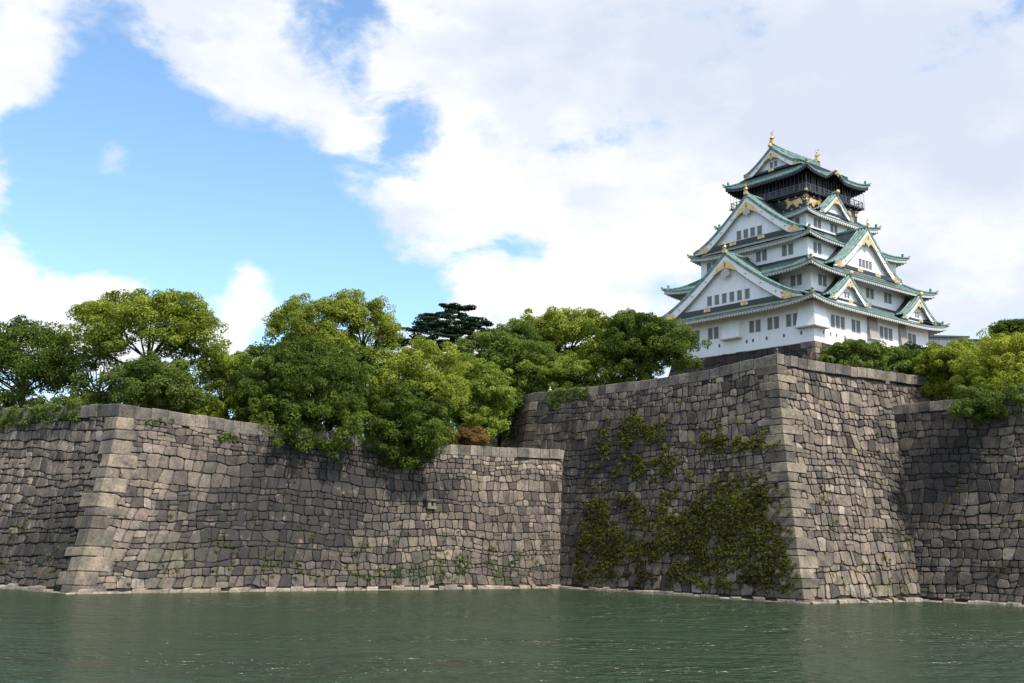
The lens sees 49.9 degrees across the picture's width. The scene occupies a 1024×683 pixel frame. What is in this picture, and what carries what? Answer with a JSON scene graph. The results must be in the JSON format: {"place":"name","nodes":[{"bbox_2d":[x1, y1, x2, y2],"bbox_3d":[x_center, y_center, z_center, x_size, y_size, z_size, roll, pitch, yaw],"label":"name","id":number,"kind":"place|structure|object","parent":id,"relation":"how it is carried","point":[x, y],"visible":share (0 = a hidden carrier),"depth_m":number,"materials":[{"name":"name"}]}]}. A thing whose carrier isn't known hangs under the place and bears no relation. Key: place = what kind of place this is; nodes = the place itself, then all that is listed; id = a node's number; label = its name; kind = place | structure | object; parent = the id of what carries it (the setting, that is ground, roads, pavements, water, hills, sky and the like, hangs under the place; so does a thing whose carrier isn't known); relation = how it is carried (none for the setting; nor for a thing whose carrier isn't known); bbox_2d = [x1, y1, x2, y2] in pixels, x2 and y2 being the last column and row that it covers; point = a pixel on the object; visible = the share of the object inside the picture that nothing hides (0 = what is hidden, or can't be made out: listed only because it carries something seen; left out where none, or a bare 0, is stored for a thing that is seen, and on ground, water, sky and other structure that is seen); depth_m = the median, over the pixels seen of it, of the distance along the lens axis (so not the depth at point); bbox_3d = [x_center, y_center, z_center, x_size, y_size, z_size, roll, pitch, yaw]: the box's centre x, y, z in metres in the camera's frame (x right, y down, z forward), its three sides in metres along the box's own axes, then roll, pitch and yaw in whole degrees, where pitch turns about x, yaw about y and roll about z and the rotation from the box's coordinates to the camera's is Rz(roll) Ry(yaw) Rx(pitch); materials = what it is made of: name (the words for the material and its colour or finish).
{"place":"outdoors","nodes":[
{"label":"outdoors","id":0,"kind":"place"},
{"bbox_2d":[0,588,1023,682],"bbox_3d":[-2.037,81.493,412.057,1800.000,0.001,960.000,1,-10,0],"label":"moat water","id":1,"kind":"structure","parent":0,"point":[547,635],"depth_m":69.86,"materials":[{"name":"green liquid"}]},
{"bbox_2d":[0,404,564,593],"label":"stone wall","id":2,"kind":"structure","parent":1,"relation":"in","point":[97,485],"depth_m":124.97,"materials":[{"name":"stone"}]},
{"bbox_2d":[0,508,69,577],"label":"wall weeds","id":3,"kind":"object","parent":2,"relation":"attached to","point":[51,557],"depth_m":118.20,"materials":[{"name":"green plant"}]},
{"bbox_2d":[0,398,81,430],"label":"climbing ivy","id":4,"kind":"object","parent":2,"relation":"attached to","point":[38,409],"visible":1,"depth_m":125.27,"materials":[{"name":"green plant"}]},
{"bbox_2d":[143,417,239,442],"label":"climbing ivy","id":5,"kind":"object","parent":2,"relation":"attached to","point":[227,437],"visible":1,"depth_m":124.13,"materials":[{"name":"green plant"}]},
{"bbox_2d":[117,491,547,586],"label":"wall weeds","id":6,"kind":"object","parent":2,"relation":"on","point":[355,554],"depth_m":135.19,"materials":[{"name":"green plant"}]},
{"bbox_2d":[423,498,439,508],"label":"stone drain","id":7,"kind":"object","parent":2,"relation":"attached to","point":[430,503],"visible":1,"depth_m":141.32,"materials":[{"name":"stone"}]},
{"bbox_2d":[485,353,951,603],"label":"stone wall","id":8,"kind":"structure","parent":1,"relation":"in","point":[823,423],"depth_m":142.50,"materials":[{"name":"stone"}]},
{"bbox_2d":[546,386,588,408],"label":"climbing ivy","id":9,"kind":"object","parent":8,"relation":"attached to","point":[554,400],"visible":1,"depth_m":163.84,"materials":[{"name":"green plant"}]},
{"bbox_2d":[565,397,765,593],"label":"wall weeds","id":10,"kind":"object","parent":8,"relation":"attached to","point":[731,465],"depth_m":147.08,"materials":[{"name":"green plant"}]},
{"bbox_2d":[572,409,801,594],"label":"climbing ivy","id":11,"kind":"object","parent":8,"relation":"attached to","point":[736,502],"visible":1,"depth_m":139.75,"materials":[{"name":"green plant"}]},
{"bbox_2d":[811,416,911,595],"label":"wall weeds","id":12,"kind":"object","parent":8,"relation":"attached to","point":[899,552],"depth_m":137.37,"materials":[{"name":"green plant"}]},
{"bbox_2d":[892,394,1023,606],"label":"stone wall","id":13,"kind":"structure","parent":1,"relation":"in","point":[941,532],"depth_m":140.24,"materials":[{"name":"stone"}]},
{"bbox_2d":[943,422,1023,601],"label":"wall weeds","id":14,"kind":"object","parent":13,"relation":"on","point":[944,502],"depth_m":140.37,"materials":[{"name":"green plant"}]},
{"bbox_2d":[0,0,1023,435],"label":"sky","id":15,"kind":"structure","parent":0,"point":[504,159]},
{"bbox_3d":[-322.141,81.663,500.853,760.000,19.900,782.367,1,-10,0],"label":"lower terrace ground","id":16,"kind":"structure","parent":0,"visible":0},
{"bbox_2d":[0,387,57,408],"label":"shrub","id":17,"kind":"object","parent":16,"relation":"on","point":[8,399],"visible":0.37,"depth_m":133.69,"materials":[{"name":"green plant"}]},
{"bbox_2d":[0,314,101,400],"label":"broadleaf tree","id":18,"kind":"object","parent":16,"relation":"on","point":[25,366],"visible":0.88,"depth_m":134.94,"materials":[{"name":"green plant"}]},
{"bbox_2d":[49,387,112,406],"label":"shrub","id":19,"kind":"object","parent":16,"relation":"on","point":[88,398],"visible":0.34,"depth_m":130.35,"materials":[{"name":"green plant"}]},
{"bbox_2d":[66,345,124,402],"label":"sapling","id":20,"kind":"object","parent":16,"relation":"on","point":[87,364],"visible":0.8,"depth_m":131.65,"materials":[{"name":"green plant"}]},
{"bbox_2d":[59,288,229,380],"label":"camphor tree","id":21,"kind":"object","parent":16,"relation":"on","point":[184,326],"visible":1,"depth_m":132.92,"materials":[{"name":"green plant"}]},
{"bbox_2d":[97,350,217,410],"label":"bushy tree","id":22,"kind":"object","parent":16,"relation":"on","point":[165,385],"visible":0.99,"depth_m":128.24,"materials":[{"name":"green plant"}]},
{"bbox_2d":[138,404,205,415],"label":"shrub","id":23,"kind":"object","parent":16,"relation":"on","point":[183,410],"visible":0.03,"depth_m":132.53,"materials":[{"name":"green plant"}]},
{"bbox_2d":[192,391,253,421],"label":"shrub","id":24,"kind":"object","parent":16,"relation":"on","point":[220,409],"visible":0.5,"depth_m":136.99,"materials":[{"name":"green plant"}]},
{"bbox_2d":[189,339,261,418],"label":"broadleaf tree","id":25,"kind":"object","parent":16,"relation":"on","point":[220,366],"visible":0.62,"depth_m":139.07,"materials":[{"name":"green plant"}]},
{"bbox_2d":[206,345,274,392],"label":"broadleaf tree","id":26,"kind":"object","parent":16,"relation":"on","point":[248,351],"visible":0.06,"depth_m":149.86,"materials":[{"name":"green plant"}]},
{"bbox_2d":[223,335,374,466],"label":"broadleaf tree","id":27,"kind":"object","parent":16,"relation":"on","point":[293,379],"visible":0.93,"depth_m":131.60,"materials":[{"name":"green plant"}]},
{"bbox_2d":[261,289,379,364],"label":"camphor tree","id":28,"kind":"object","parent":16,"relation":"on","point":[301,322],"visible":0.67,"depth_m":146.30,"materials":[{"name":"green plant"}]},
{"bbox_2d":[331,346,404,435],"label":"broadleaf tree","id":29,"kind":"object","parent":16,"relation":"on","point":[368,361],"visible":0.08,"depth_m":149.89,"materials":[{"name":"green plant"}]},
{"bbox_2d":[337,288,408,423],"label":"camphor tree","id":30,"kind":"object","parent":16,"relation":"on","point":[385,333],"visible":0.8,"depth_m":150.50,"materials":[{"name":"green plant"}]},
{"bbox_2d":[353,377,456,470],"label":"broadleaf tree","id":31,"kind":"object","parent":16,"relation":"on","point":[404,430],"visible":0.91,"depth_m":138.21,"materials":[{"name":"green plant"}]},
{"bbox_2d":[348,335,473,422],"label":"broadleaf tree","id":32,"kind":"object","parent":16,"relation":"on","point":[405,363],"visible":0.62,"depth_m":144.37,"materials":[{"name":"green plant"}]},
{"bbox_2d":[433,426,458,444],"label":"shrub","id":33,"kind":"object","parent":16,"relation":"on","point":[453,439],"visible":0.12,"depth_m":154.88,"materials":[{"name":"green plant"}]},
{"bbox_2d":[395,303,497,422],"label":"cedar tree","id":34,"kind":"object","parent":16,"relation":"on","point":[435,325],"visible":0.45,"depth_m":184.59,"materials":[{"name":"green plant"}]},
{"bbox_2d":[455,426,489,445],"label":"shrub","id":35,"kind":"object","parent":16,"relation":"on","point":[477,436],"visible":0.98,"depth_m":150.40,"materials":[{"name":"brown plant"}]},
{"bbox_2d":[441,351,516,443],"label":"broadleaf tree","id":36,"kind":"object","parent":16,"relation":"on","point":[487,390],"visible":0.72,"depth_m":162.63,"materials":[{"name":"green plant"}]},
{"bbox_2d":[471,381,525,444],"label":"broadleaf tree","id":37,"kind":"object","parent":16,"relation":"on","point":[511,431],"visible":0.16,"depth_m":171.97,"materials":[{"name":"green plant"}]},
{"bbox_2d":[451,318,547,446],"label":"broadleaf tree","id":38,"kind":"object","parent":16,"relation":"on","point":[518,332],"visible":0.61,"depth_m":176.69,"materials":[{"name":"green plant"}]},
{"bbox_2d":[478,339,585,395],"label":"broadleaf tree","id":39,"kind":"object","parent":16,"relation":"on","point":[549,353],"visible":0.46,"depth_m":175.06,"materials":[{"name":"green plant"}]},
{"bbox_2d":[519,306,609,361],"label":"broadleaf tree","id":40,"kind":"object","parent":16,"relation":"on","point":[560,331],"visible":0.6,"depth_m":187.63,"materials":[{"name":"green plant"}]},
{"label":"upper terrace ground","id":41,"kind":"structure","parent":0,"visible":0},
{"bbox_2d":[501,352,664,394],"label":"spreading shrub","id":42,"kind":"object","parent":41,"relation":"on","point":[588,371],"visible":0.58,"depth_m":173.30,"materials":[{"name":"green plant"}]},
{"bbox_2d":[576,308,712,380],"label":"broadleaf tree","id":43,"kind":"object","parent":41,"relation":"on","point":[650,339],"visible":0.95,"depth_m":172.06,"materials":[{"name":"green plant"}]},
{"bbox_2d":[668,341,833,376],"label":"keep stone base","id":44,"kind":"object","parent":41,"relation":"on","point":[803,350],"visible":0.03,"depth_m":192.45,"materials":[{"name":"stone"}]},
{"bbox_2d":[661,132,949,360],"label":"castle tower","id":45,"kind":"structure","parent":44,"relation":"on","point":[789,252],"depth_m":199.11,"materials":[{"name":"white paint"}]},
{"bbox_2d":[818,338,890,371],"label":"shrub","id":46,"kind":"object","parent":41,"relation":"on","point":[862,353],"visible":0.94,"depth_m":153.68,"materials":[{"name":"green plant"}]},
{"bbox_2d":[884,344,931,376],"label":"shrub","id":47,"kind":"object","parent":41,"relation":"on","point":[901,360],"visible":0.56,"depth_m":161.53,"materials":[{"name":"green plant"}]},
{"bbox_2d":[904,341,942,372],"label":"shrub","id":48,"kind":"object","parent":41,"relation":"on","point":[913,346],"visible":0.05,"depth_m":164.58,"materials":[{"name":"green plant"}]},
{"bbox_2d":[928,335,997,369],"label":"service building","id":49,"kind":"structure","parent":41,"relation":"on","point":[943,340],"depth_m":217.97,"materials":[{"name":"white paint"}]},
{"bbox_2d":[983,318,1023,350],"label":"broadleaf tree","id":50,"kind":"object","parent":41,"relation":"on","point":[1009,327],"visible":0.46,"depth_m":173.60,"materials":[{"name":"green plant"}]},
{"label":"right terrace ground","id":51,"kind":"structure","parent":0,"visible":0},
{"bbox_2d":[912,336,986,399],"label":"maple tree","id":52,"kind":"object","parent":51,"relation":"on","point":[939,362],"visible":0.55,"depth_m":156.48,"materials":[{"name":"green plant"}]},
{"bbox_2d":[947,382,1023,424],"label":"maple tree","id":53,"kind":"object","parent":51,"relation":"on","point":[972,404],"visible":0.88,"depth_m":140.38,"materials":[{"name":"green plant"}]},
{"bbox_2d":[949,328,1023,399],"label":"maple tree","id":54,"kind":"object","parent":51,"relation":"on","point":[1003,356],"visible":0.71,"depth_m":144.62,"materials":[{"name":"green plant"}]}
]}

